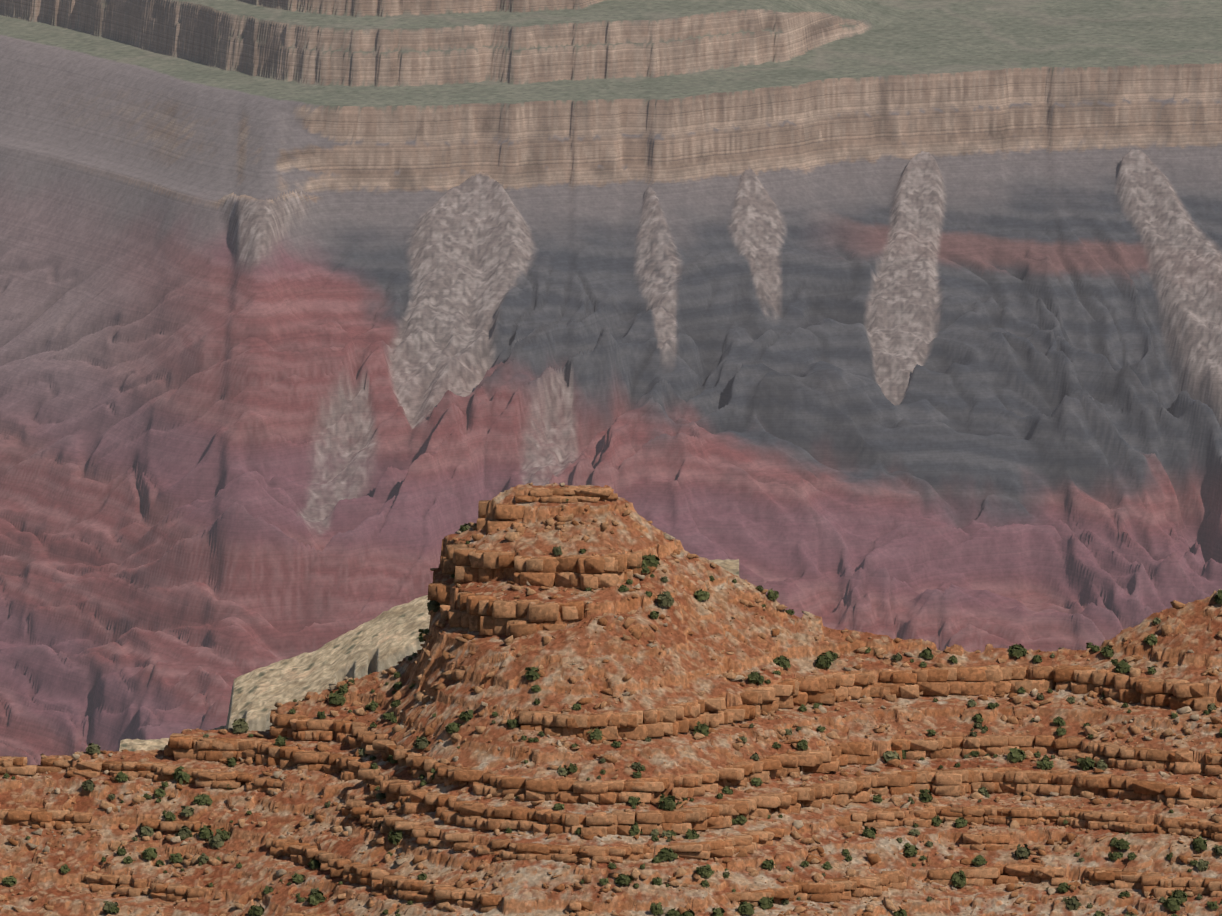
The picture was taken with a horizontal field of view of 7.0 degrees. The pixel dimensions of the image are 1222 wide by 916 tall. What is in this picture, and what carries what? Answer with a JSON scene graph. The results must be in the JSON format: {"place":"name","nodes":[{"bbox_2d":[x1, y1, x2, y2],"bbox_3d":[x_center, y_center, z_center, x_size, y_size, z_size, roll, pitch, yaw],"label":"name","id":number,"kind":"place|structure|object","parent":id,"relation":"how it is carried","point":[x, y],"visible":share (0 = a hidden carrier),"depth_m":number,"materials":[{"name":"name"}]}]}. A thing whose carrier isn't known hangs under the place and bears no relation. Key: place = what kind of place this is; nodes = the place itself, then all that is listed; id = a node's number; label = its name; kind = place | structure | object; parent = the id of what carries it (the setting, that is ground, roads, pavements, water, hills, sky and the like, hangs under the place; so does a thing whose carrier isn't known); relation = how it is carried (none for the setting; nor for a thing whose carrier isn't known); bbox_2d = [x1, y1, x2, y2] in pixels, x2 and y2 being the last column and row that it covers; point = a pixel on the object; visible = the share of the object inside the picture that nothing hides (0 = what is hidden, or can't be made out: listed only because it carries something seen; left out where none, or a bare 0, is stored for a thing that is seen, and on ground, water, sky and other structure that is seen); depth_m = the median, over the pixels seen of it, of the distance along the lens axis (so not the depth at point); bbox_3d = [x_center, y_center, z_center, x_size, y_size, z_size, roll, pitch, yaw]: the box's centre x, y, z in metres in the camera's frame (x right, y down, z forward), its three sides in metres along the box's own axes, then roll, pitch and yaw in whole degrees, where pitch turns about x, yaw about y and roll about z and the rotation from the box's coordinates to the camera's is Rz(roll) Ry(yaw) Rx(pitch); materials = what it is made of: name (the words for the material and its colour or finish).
{"place":"outdoors","nodes":[
{"label":"outdoors","id":0,"kind":"place"},
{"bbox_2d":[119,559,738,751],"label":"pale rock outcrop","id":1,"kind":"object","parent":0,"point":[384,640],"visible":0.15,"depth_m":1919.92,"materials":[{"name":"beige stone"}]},
{"bbox_2d":[0,0,1221,764],"bbox_3d":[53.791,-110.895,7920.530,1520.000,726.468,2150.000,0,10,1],"label":"canyon wall","id":2,"kind":"structure","parent":0,"point":[322,322],"depth_m":7521.95,"materials":[{"name":"purple stone"}]},
{"bbox_2d":[0,483,1221,915],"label":"rocky hillside","id":3,"kind":"structure","parent":0,"point":[1196,625],"depth_m":1496.98,"materials":[{"name":"red stone"}]},
{"bbox_2d":[0,485,1221,915],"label":"rock ledges","id":4,"kind":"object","parent":3,"relation":"on","point":[482,613],"depth_m":1493.54,"materials":[{"name":"red stone"}]},
{"bbox_2d":[0,482,1221,915],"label":"talus boulders","id":5,"kind":"object","parent":3,"relation":"on","point":[730,676],"visible":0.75,"depth_m":1497.60,"materials":[{"name":"red stone"}]},
{"bbox_2d":[2,499,1221,915],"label":"shrubs","id":6,"kind":"object","parent":3,"relation":"on","point":[1174,899],"visible":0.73,"depth_m":1495.83,"materials":[{"name":"green plant"}]}
]}

